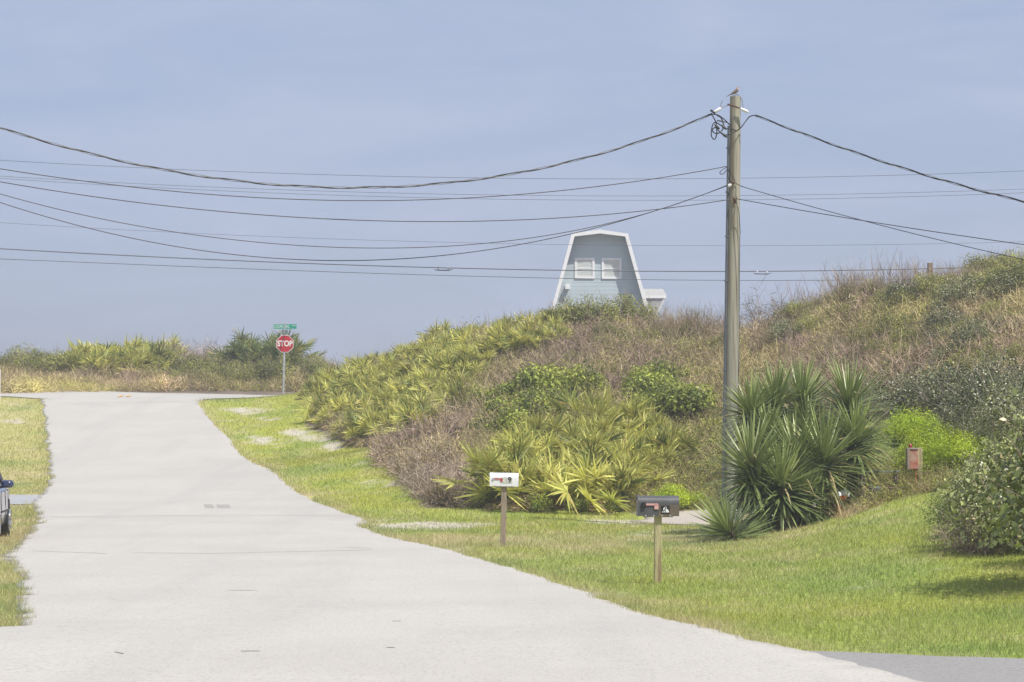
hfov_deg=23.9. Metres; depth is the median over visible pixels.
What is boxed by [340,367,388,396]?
saw palmetto
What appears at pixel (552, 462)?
saw palmetto
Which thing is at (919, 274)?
olive shrub
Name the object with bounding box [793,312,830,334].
dune shrub
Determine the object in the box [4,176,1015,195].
distant line
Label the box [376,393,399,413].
saw palmetto
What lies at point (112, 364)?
saw palmetto
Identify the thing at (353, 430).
saw palmetto
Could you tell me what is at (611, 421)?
saw palmetto
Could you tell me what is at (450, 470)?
bare shrub
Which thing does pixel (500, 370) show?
bare brush
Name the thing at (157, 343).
saw palmetto
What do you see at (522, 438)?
saw palmetto
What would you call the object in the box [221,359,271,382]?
olive shrub
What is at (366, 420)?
saw palmetto
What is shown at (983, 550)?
twiggy bush
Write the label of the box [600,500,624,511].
green shrub
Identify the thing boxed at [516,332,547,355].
saw palmetto
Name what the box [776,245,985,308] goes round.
crest wands
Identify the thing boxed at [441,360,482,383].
saw palmetto
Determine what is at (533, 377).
green shrub
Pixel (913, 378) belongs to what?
dark shrub
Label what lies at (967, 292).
dune shrub
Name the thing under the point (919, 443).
fern bush
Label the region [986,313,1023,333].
dune shrub
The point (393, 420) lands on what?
saw palmetto
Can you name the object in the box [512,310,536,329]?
saw palmetto
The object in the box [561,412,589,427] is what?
saw palmetto
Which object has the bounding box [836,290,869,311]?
olive shrub
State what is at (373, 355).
saw palmetto
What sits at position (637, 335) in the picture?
olive shrub
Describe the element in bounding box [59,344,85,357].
saw palmetto
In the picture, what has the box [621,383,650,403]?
green shrub
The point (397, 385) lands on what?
saw palmetto
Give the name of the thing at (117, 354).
saw palmetto
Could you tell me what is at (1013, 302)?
dune brush
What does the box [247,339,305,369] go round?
cabbage palm
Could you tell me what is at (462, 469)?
bare shrub
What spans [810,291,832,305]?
olive shrub
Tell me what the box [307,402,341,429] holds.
saw palmetto
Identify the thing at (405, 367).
saw palmetto
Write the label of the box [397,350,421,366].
saw palmetto
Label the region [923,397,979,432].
dark shrub
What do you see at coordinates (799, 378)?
yucca
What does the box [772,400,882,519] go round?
yucca
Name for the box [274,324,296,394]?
stop sign
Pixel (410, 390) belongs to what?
saw palmetto
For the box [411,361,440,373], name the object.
saw palmetto
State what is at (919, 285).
olive shrub
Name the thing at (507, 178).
distant line
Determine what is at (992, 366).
dark shrub
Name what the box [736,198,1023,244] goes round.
overhead wire
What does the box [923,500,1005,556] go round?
twiggy bush
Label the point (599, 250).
house
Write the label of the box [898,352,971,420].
dark shrub
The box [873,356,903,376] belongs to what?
dune shrub
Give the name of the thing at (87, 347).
saw palmetto
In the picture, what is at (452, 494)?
bare shrub
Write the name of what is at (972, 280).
olive shrub
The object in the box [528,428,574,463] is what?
saw palmetto
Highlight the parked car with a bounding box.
[0,473,13,536]
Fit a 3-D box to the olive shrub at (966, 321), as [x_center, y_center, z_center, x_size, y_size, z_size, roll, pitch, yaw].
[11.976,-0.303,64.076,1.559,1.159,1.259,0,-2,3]
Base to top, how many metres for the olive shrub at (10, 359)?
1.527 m
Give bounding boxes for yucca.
[684,485,779,543]
[694,409,807,533]
[712,370,788,475]
[721,454,799,532]
[726,395,798,509]
[730,354,819,453]
[737,434,831,533]
[754,406,845,525]
[760,351,844,434]
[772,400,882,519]
[773,459,836,527]
[780,390,846,488]
[801,349,902,498]
[813,392,902,503]
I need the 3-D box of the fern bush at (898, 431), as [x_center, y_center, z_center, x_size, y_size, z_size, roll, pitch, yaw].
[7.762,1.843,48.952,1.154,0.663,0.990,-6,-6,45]
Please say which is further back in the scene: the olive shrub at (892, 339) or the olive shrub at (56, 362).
the olive shrub at (56, 362)
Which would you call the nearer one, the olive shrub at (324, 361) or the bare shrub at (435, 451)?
the bare shrub at (435, 451)
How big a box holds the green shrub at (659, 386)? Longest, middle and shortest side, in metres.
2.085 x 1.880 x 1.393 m
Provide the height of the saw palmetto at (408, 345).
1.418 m
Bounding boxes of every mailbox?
[489,472,518,546]
[636,495,678,582]
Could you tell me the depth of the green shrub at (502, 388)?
74.45 m
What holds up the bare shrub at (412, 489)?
on the ground at (260, 439)
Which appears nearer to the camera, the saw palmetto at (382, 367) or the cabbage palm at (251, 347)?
the saw palmetto at (382, 367)
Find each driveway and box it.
[9,495,38,503]
[629,500,829,525]
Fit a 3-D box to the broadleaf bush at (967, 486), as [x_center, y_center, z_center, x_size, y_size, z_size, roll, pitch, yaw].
[6.372,2.095,31.978,1.718,1.399,1.707,0,-2,6]
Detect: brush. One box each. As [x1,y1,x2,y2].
[0,359,194,392]
[164,362,337,391]
[307,293,765,507]
[710,250,1023,423]
[721,310,894,395]
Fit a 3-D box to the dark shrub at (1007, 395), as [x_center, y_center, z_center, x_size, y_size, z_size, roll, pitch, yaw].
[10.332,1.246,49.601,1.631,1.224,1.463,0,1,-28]
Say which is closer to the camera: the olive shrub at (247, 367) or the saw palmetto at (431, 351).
the saw palmetto at (431, 351)
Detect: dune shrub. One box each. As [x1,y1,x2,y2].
[764,312,802,342]
[772,298,814,324]
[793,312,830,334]
[816,339,837,352]
[854,337,882,358]
[870,300,896,319]
[872,308,917,332]
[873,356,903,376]
[876,271,924,309]
[886,320,929,343]
[913,302,967,333]
[919,324,950,347]
[923,341,962,366]
[924,299,955,315]
[930,270,992,309]
[939,347,1011,374]
[945,315,1006,349]
[973,336,1023,365]
[975,297,1007,318]
[980,265,1023,296]
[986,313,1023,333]
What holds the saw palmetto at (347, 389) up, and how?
on the ground at (260, 439)
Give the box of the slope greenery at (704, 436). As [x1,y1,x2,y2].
[636,402,742,506]
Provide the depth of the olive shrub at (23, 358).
115.56 m
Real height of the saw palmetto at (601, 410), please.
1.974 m
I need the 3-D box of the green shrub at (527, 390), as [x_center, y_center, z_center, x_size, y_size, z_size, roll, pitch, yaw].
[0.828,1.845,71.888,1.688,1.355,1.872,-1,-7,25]
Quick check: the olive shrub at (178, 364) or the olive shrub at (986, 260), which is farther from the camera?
the olive shrub at (178, 364)
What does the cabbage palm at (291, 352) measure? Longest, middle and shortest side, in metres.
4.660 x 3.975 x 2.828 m
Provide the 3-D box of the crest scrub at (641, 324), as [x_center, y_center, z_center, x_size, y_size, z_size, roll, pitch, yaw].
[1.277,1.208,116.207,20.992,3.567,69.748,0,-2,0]
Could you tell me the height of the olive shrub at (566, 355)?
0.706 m
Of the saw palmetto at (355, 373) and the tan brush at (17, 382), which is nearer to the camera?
the saw palmetto at (355, 373)
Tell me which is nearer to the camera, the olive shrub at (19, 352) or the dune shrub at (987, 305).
the dune shrub at (987, 305)
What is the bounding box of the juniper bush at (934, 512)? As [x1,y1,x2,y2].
[915,477,982,541]
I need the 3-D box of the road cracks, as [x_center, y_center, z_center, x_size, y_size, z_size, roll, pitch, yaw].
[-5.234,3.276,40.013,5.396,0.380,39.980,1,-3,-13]
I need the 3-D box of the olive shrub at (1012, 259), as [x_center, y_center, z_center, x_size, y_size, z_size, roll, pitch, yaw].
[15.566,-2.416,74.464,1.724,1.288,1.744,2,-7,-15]
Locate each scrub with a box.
[0,347,343,381]
[333,301,759,372]
[463,319,766,511]
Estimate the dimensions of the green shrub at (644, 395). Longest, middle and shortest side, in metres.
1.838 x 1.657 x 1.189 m
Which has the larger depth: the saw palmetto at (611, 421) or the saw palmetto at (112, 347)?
the saw palmetto at (112, 347)
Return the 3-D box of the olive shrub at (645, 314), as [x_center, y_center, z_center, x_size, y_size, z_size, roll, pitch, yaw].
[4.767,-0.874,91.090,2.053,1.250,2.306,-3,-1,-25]
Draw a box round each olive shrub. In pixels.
[0,339,44,365]
[0,352,39,370]
[6,351,45,374]
[11,351,57,374]
[28,342,77,370]
[40,348,73,372]
[148,343,201,374]
[168,357,210,383]
[177,350,216,371]
[184,362,206,382]
[197,354,226,382]
[199,350,232,368]
[206,366,236,381]
[219,368,256,382]
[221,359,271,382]
[226,357,248,368]
[232,353,261,373]
[244,353,289,382]
[261,353,299,378]
[287,350,307,367]
[293,353,326,378]
[302,356,336,376]
[304,352,328,366]
[533,303,572,316]
[535,292,602,326]
[555,288,620,326]
[562,350,581,362]
[575,288,626,325]
[585,333,614,346]
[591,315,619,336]
[603,336,640,347]
[604,287,660,322]
[606,322,635,336]
[620,305,661,324]
[621,324,656,349]
[641,326,667,346]
[660,333,688,350]
[667,318,704,340]
[704,332,723,348]
[796,308,824,318]
[798,302,824,314]
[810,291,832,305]
[824,302,840,316]
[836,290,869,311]
[838,332,873,346]
[841,275,887,296]
[848,320,888,339]
[863,286,882,307]
[863,337,890,354]
[870,280,901,299]
[877,282,921,312]
[889,326,915,341]
[890,339,928,359]
[904,273,952,296]
[911,270,954,289]
[913,324,950,341]
[921,271,952,286]
[926,275,948,301]
[928,273,965,299]
[928,317,956,337]
[930,324,964,348]
[935,312,985,343]
[950,270,992,296]
[954,262,982,279]
[954,337,1000,360]
[959,246,997,271]
[959,341,996,359]
[962,271,998,289]
[969,252,1023,295]
[970,250,1007,271]
[979,259,1016,277]
[988,244,1023,269]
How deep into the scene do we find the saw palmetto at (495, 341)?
88.16 m
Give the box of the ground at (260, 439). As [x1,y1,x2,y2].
[0,305,1023,657]
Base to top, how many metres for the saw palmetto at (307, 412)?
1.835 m
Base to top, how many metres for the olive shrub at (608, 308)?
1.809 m
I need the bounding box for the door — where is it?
[636,495,638,515]
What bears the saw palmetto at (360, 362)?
on the ground at (260, 439)
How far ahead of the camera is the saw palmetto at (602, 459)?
58.65 m
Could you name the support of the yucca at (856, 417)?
on the ground at (260, 439)
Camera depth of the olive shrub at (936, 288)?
72.95 m
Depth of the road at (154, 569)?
27.33 m
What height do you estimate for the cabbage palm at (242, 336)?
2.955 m
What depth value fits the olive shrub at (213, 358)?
118.30 m
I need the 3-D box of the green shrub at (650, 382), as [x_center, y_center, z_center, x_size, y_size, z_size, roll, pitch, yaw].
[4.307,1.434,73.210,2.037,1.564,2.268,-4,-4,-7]
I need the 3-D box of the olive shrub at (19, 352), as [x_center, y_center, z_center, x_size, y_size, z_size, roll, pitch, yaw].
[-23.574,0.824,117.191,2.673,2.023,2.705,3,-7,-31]
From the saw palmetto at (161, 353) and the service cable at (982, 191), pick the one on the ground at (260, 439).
the saw palmetto at (161, 353)
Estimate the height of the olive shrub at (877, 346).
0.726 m
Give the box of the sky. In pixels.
[0,0,1023,365]
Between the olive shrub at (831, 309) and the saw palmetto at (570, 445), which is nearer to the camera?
the saw palmetto at (570, 445)
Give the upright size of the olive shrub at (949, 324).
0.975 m
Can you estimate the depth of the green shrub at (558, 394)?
72.13 m
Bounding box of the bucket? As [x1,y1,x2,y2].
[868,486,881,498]
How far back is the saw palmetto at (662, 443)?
62.12 m
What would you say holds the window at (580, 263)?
in the house
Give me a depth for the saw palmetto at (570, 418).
65.99 m
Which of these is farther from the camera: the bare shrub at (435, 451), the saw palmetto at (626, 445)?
the bare shrub at (435, 451)
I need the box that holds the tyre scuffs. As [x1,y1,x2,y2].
[204,504,229,507]
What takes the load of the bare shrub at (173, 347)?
on the ground at (260, 439)
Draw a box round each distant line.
[0,178,1008,199]
[0,222,1000,245]
[0,248,964,271]
[2,160,1012,178]
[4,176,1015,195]
[7,259,894,280]
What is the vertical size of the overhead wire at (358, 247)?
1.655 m
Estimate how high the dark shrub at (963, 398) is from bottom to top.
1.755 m
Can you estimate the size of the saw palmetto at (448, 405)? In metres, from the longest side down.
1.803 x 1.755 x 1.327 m
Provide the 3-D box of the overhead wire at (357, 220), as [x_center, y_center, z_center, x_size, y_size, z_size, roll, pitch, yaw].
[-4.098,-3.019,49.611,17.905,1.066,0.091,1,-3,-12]
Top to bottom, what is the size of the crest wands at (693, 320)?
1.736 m
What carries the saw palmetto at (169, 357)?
on the ground at (260, 439)
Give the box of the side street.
[809,651,1023,681]
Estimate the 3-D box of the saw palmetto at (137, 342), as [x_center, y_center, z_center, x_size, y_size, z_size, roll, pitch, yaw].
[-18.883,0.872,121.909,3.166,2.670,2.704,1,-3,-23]
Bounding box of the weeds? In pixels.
[818,443,963,519]
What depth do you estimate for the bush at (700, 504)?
57.72 m
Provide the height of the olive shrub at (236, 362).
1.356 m
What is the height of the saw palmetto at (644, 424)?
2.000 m
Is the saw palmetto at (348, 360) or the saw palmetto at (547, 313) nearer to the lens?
the saw palmetto at (547, 313)
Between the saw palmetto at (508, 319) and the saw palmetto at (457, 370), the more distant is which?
the saw palmetto at (508, 319)
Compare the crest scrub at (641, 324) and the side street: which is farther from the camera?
the crest scrub at (641, 324)
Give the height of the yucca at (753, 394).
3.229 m
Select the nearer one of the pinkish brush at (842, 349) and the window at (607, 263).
the pinkish brush at (842, 349)
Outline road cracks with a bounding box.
[56,500,400,652]
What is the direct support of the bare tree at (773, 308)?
on the ground at (260, 439)
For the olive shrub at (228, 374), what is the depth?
116.19 m
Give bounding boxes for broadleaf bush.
[930,448,1021,547]
[941,382,1023,553]
[941,429,1019,495]
[959,461,1023,548]
[988,438,1023,549]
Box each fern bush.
[647,481,690,506]
[657,484,689,507]
[677,487,704,508]
[865,417,922,447]
[881,404,948,441]
[889,427,950,468]
[904,426,947,451]
[920,419,980,449]
[922,442,980,471]
[923,428,992,467]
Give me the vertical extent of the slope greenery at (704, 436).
3.104 m
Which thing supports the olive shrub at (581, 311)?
on the ground at (260, 439)
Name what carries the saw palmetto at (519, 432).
on the ground at (260, 439)
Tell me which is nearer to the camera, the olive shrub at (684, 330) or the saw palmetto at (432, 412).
the saw palmetto at (432, 412)
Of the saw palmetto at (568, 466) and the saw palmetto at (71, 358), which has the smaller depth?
the saw palmetto at (568, 466)
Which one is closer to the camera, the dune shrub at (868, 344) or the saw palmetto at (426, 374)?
the dune shrub at (868, 344)
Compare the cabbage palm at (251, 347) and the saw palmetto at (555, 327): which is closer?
the saw palmetto at (555, 327)
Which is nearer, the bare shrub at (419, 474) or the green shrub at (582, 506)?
the green shrub at (582, 506)
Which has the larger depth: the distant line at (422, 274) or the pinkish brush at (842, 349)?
the distant line at (422, 274)
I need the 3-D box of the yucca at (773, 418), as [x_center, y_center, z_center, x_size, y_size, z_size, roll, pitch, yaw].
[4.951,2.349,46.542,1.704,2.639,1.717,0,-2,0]
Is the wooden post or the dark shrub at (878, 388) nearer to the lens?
the dark shrub at (878, 388)
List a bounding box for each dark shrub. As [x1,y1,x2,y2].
[856,363,923,424]
[891,364,942,408]
[892,391,919,418]
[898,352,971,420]
[907,353,995,421]
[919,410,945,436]
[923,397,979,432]
[928,376,997,415]
[938,363,1023,436]
[942,404,1013,449]
[946,341,1023,402]
[963,373,1023,444]
[978,376,1023,428]
[988,360,1023,390]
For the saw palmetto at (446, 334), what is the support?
on the ground at (260, 439)
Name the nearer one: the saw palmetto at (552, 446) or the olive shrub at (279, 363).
the saw palmetto at (552, 446)
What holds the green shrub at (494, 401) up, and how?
on the ground at (260, 439)
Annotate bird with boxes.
[726,87,738,96]
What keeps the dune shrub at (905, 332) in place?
on the ground at (260, 439)
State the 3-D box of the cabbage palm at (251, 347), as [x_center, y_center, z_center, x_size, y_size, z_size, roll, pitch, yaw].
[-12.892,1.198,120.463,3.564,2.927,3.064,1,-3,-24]
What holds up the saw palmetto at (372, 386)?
on the ground at (260, 439)
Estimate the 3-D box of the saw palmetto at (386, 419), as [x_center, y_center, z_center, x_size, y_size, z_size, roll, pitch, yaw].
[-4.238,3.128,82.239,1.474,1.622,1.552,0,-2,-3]
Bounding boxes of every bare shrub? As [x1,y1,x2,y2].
[154,338,186,362]
[160,343,200,368]
[173,332,204,358]
[181,338,221,368]
[182,340,216,359]
[191,334,219,361]
[197,334,229,359]
[367,427,414,458]
[377,453,405,474]
[382,456,418,487]
[392,444,432,473]
[392,454,444,496]
[399,460,438,491]
[413,442,455,465]
[414,469,475,507]
[415,449,463,482]
[418,457,476,493]
[431,410,463,443]
[437,452,472,476]
[444,470,498,506]
[445,459,472,485]
[465,466,500,500]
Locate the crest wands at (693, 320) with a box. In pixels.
[638,301,745,341]
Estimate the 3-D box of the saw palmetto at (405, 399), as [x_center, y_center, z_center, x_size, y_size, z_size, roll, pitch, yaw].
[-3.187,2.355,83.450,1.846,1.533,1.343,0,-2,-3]
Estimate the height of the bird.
0.224 m
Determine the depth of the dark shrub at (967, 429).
48.55 m
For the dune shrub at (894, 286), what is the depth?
74.69 m
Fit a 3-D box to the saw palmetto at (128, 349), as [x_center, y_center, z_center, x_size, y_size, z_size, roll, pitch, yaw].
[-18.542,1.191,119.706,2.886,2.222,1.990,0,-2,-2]
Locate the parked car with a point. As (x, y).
(5, 517)
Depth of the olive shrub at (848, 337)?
71.18 m
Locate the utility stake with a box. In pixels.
[905,444,922,486]
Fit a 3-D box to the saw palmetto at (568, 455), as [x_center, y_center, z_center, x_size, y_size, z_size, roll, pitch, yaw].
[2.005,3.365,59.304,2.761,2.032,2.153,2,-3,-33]
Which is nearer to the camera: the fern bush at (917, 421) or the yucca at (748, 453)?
the yucca at (748, 453)
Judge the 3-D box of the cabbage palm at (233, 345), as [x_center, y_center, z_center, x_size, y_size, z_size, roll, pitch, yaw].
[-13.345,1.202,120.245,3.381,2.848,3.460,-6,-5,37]
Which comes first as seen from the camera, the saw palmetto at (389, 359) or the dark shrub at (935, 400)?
the dark shrub at (935, 400)
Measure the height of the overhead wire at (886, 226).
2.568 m
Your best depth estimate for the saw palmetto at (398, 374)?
92.42 m
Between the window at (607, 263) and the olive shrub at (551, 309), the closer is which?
the olive shrub at (551, 309)
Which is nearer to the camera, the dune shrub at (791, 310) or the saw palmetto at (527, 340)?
the dune shrub at (791, 310)
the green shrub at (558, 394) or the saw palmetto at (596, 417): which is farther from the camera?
the green shrub at (558, 394)
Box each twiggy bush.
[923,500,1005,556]
[945,491,1016,555]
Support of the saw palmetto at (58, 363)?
on the ground at (260, 439)
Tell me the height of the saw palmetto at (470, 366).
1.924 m
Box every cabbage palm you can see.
[204,334,269,364]
[215,327,263,354]
[226,337,272,364]
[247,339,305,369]
[247,344,300,362]
[250,331,314,358]
[250,335,309,367]
[271,328,327,360]
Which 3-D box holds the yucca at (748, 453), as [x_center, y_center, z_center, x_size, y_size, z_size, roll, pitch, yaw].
[4.431,2.603,45.134,2.395,2.901,2.298,0,-2,0]
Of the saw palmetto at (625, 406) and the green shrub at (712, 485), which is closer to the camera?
the green shrub at (712, 485)
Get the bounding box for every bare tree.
[739,271,788,326]
[756,284,804,329]
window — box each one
[575,258,594,278]
[602,258,621,278]
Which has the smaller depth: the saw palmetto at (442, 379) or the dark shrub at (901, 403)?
the dark shrub at (901, 403)
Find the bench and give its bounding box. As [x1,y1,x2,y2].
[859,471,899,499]
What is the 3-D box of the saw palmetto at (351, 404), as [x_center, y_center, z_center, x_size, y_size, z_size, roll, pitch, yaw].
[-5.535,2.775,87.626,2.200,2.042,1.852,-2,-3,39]
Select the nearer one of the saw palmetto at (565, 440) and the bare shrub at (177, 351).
the saw palmetto at (565, 440)
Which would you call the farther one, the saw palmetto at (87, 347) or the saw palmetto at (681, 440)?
the saw palmetto at (87, 347)
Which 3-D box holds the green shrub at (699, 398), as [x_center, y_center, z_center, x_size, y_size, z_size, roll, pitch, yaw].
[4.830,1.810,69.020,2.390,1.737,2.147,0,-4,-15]
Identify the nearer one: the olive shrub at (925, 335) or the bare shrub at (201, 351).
the olive shrub at (925, 335)
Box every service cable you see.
[0,113,711,188]
[756,115,1023,202]
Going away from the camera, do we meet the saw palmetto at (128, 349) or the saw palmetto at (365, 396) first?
the saw palmetto at (365, 396)
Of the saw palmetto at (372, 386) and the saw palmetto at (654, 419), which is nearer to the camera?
the saw palmetto at (654, 419)
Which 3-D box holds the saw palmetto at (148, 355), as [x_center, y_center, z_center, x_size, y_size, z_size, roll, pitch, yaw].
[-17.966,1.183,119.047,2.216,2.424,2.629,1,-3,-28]
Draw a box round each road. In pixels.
[0,391,279,403]
[0,399,922,681]
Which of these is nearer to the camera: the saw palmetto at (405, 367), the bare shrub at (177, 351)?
the saw palmetto at (405, 367)
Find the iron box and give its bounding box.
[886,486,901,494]
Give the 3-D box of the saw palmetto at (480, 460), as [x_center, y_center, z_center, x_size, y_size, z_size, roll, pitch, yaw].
[-0.522,3.462,57.519,2.831,2.342,2.321,-2,-3,34]
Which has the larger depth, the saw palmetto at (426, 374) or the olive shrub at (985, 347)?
the saw palmetto at (426, 374)
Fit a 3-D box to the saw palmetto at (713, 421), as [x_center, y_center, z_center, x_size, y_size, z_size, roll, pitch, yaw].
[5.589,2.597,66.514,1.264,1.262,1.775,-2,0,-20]
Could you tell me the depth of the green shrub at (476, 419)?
69.20 m
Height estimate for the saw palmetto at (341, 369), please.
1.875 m
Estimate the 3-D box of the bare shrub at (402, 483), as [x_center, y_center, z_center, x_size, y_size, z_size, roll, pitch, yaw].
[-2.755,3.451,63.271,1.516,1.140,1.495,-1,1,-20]
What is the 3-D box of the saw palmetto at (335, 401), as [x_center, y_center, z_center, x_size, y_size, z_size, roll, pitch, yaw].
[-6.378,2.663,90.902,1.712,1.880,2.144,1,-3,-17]
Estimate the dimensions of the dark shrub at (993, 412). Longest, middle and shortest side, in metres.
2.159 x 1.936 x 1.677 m
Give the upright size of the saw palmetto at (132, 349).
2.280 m
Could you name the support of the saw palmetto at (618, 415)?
on the ground at (260, 439)
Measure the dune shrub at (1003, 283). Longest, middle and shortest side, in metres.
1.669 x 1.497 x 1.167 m
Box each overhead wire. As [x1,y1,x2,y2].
[0,167,722,200]
[0,181,730,221]
[0,185,727,260]
[1,185,726,247]
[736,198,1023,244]
[744,187,1023,259]
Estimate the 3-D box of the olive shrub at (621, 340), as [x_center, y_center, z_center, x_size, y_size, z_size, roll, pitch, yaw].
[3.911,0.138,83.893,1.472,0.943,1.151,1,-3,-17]
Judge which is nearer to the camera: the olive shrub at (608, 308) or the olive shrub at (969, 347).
the olive shrub at (969, 347)
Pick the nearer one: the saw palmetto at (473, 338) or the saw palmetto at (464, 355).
the saw palmetto at (464, 355)
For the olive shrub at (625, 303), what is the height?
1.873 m
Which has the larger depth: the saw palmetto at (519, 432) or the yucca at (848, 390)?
the saw palmetto at (519, 432)
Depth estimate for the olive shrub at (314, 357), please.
120.90 m
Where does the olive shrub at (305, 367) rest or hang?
on the ground at (260, 439)
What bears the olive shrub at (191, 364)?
on the ground at (260, 439)
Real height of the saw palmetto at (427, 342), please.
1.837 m
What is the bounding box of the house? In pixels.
[551,230,665,324]
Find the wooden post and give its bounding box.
[927,262,932,276]
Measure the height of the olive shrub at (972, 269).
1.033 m
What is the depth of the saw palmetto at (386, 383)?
90.08 m
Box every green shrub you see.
[459,384,494,407]
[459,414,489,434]
[472,404,542,437]
[474,390,515,420]
[476,381,520,402]
[490,396,531,417]
[507,355,570,394]
[510,383,558,408]
[514,386,566,415]
[528,490,553,512]
[539,390,580,409]
[547,353,609,394]
[566,496,587,513]
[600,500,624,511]
[619,365,671,396]
[621,363,682,393]
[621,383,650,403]
[628,388,666,406]
[631,357,691,381]
[632,381,698,424]
[641,381,677,402]
[645,378,719,423]
[702,477,721,495]
[708,432,721,448]
[978,329,1010,346]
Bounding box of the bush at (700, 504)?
[620,441,742,512]
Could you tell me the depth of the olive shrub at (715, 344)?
81.98 m
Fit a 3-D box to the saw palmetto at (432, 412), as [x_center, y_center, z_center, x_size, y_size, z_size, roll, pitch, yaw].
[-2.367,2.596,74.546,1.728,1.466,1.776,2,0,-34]
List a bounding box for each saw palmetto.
[40,350,83,372]
[58,348,94,372]
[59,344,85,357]
[66,336,108,354]
[75,343,125,376]
[78,339,123,353]
[78,352,118,373]
[108,347,131,370]
[113,332,148,349]
[113,345,142,356]
[118,350,155,372]
[119,353,152,371]
[122,346,145,355]
[129,342,174,371]
[131,337,156,349]
[133,344,166,372]
[146,345,176,368]
[147,337,167,349]
[151,344,183,371]
[155,333,195,355]
[291,392,336,423]
[294,389,310,399]
[295,383,328,409]
[300,376,323,403]
[302,362,342,390]
[306,375,347,401]
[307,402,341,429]
[315,368,345,389]
[324,391,354,424]
[325,384,352,398]
[328,364,375,390]
[330,411,356,439]
[333,361,355,381]
[339,363,377,386]
[340,351,377,365]
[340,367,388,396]
[341,400,381,426]
[341,411,368,446]
[342,356,372,377]
[342,389,375,417]
[343,385,361,395]
[351,390,376,405]
[352,378,383,402]
[353,405,385,447]
[360,361,387,376]
[361,358,394,370]
[362,350,380,363]
[365,350,402,378]
[367,411,394,436]
[368,388,397,405]
[371,365,400,383]
[373,376,405,391]
[373,398,409,427]
[375,351,396,366]
[375,387,403,404]
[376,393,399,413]
[377,410,412,440]
[379,374,407,387]
[382,392,417,408]
[384,378,411,396]
[384,398,433,434]
[386,342,405,359]
[387,370,405,380]
[392,355,420,376]
[394,338,424,355]
[395,389,436,412]
[396,341,418,349]
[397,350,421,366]
[397,369,441,396]
[397,375,433,398]
[397,390,436,404]
[403,371,414,391]
[406,365,441,386]
[408,347,445,370]
[409,333,438,353]
[409,350,445,380]
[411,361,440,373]
[413,367,448,382]
[415,401,445,426]
[416,318,453,341]
[416,373,446,396]
[418,344,445,363]
[422,335,453,351]
[423,354,457,375]
[426,369,452,388]
[426,377,485,410]
[426,383,447,397]
[427,399,465,412]
[430,440,531,511]
[432,322,473,342]
[436,366,484,391]
[439,343,457,359]
[440,352,480,369]
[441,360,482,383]
[443,327,474,348]
[449,335,481,348]
[450,343,500,366]
[451,351,492,377]
[456,319,485,336]
[467,336,492,358]
[471,445,557,507]
[474,330,505,354]
[477,324,516,355]
[483,315,514,335]
[483,437,573,509]
[484,412,532,446]
[484,432,556,461]
[490,420,554,447]
[492,406,573,440]
[496,313,524,326]
[497,326,541,359]
[504,426,550,455]
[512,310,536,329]
[515,450,563,494]
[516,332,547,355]
[517,316,541,334]
[522,447,577,470]
[523,305,562,323]
[526,449,610,512]
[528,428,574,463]
[529,327,552,348]
[538,449,633,515]
[539,313,571,330]
[539,324,575,345]
[540,321,558,345]
[540,321,575,350]
[540,432,583,463]
[542,429,614,460]
[545,383,621,422]
[548,418,600,439]
[553,403,622,424]
[553,414,583,423]
[555,461,576,496]
[558,398,624,423]
[559,437,630,469]
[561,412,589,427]
[563,420,595,431]
[567,424,638,456]
[570,425,655,454]
[574,408,646,436]
[576,387,667,421]
[576,412,608,427]
[576,419,631,441]
[578,446,640,494]
[592,452,653,511]
[594,416,659,439]
[595,417,667,445]
[598,443,677,486]
[601,430,650,466]
[606,405,685,437]
[607,400,665,423]
[618,437,678,471]
[645,421,707,463]
[645,426,689,466]
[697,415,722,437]
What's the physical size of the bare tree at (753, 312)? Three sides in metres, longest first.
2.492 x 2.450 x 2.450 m
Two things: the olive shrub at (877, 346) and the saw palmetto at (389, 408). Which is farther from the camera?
the saw palmetto at (389, 408)
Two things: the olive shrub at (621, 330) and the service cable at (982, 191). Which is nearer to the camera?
the service cable at (982, 191)
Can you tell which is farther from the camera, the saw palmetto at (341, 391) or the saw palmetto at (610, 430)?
the saw palmetto at (341, 391)
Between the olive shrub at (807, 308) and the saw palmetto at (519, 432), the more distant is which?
the olive shrub at (807, 308)
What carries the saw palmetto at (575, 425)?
on the ground at (260, 439)
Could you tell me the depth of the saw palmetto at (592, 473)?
56.56 m
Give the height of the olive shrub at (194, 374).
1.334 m
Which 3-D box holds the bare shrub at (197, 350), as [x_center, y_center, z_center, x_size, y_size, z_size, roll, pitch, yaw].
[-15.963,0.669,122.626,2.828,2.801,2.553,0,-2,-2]
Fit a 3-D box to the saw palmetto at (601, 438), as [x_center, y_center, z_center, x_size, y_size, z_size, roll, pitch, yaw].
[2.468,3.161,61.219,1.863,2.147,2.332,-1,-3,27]
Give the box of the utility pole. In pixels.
[708,94,756,522]
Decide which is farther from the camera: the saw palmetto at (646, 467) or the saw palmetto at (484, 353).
the saw palmetto at (484, 353)
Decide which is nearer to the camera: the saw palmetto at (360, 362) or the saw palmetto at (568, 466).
the saw palmetto at (568, 466)
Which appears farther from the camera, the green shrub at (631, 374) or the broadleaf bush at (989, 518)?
the green shrub at (631, 374)
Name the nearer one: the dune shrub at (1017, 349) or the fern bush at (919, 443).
the fern bush at (919, 443)
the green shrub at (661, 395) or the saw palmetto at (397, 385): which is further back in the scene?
the saw palmetto at (397, 385)
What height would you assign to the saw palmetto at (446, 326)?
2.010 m
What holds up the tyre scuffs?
on the road at (154, 569)

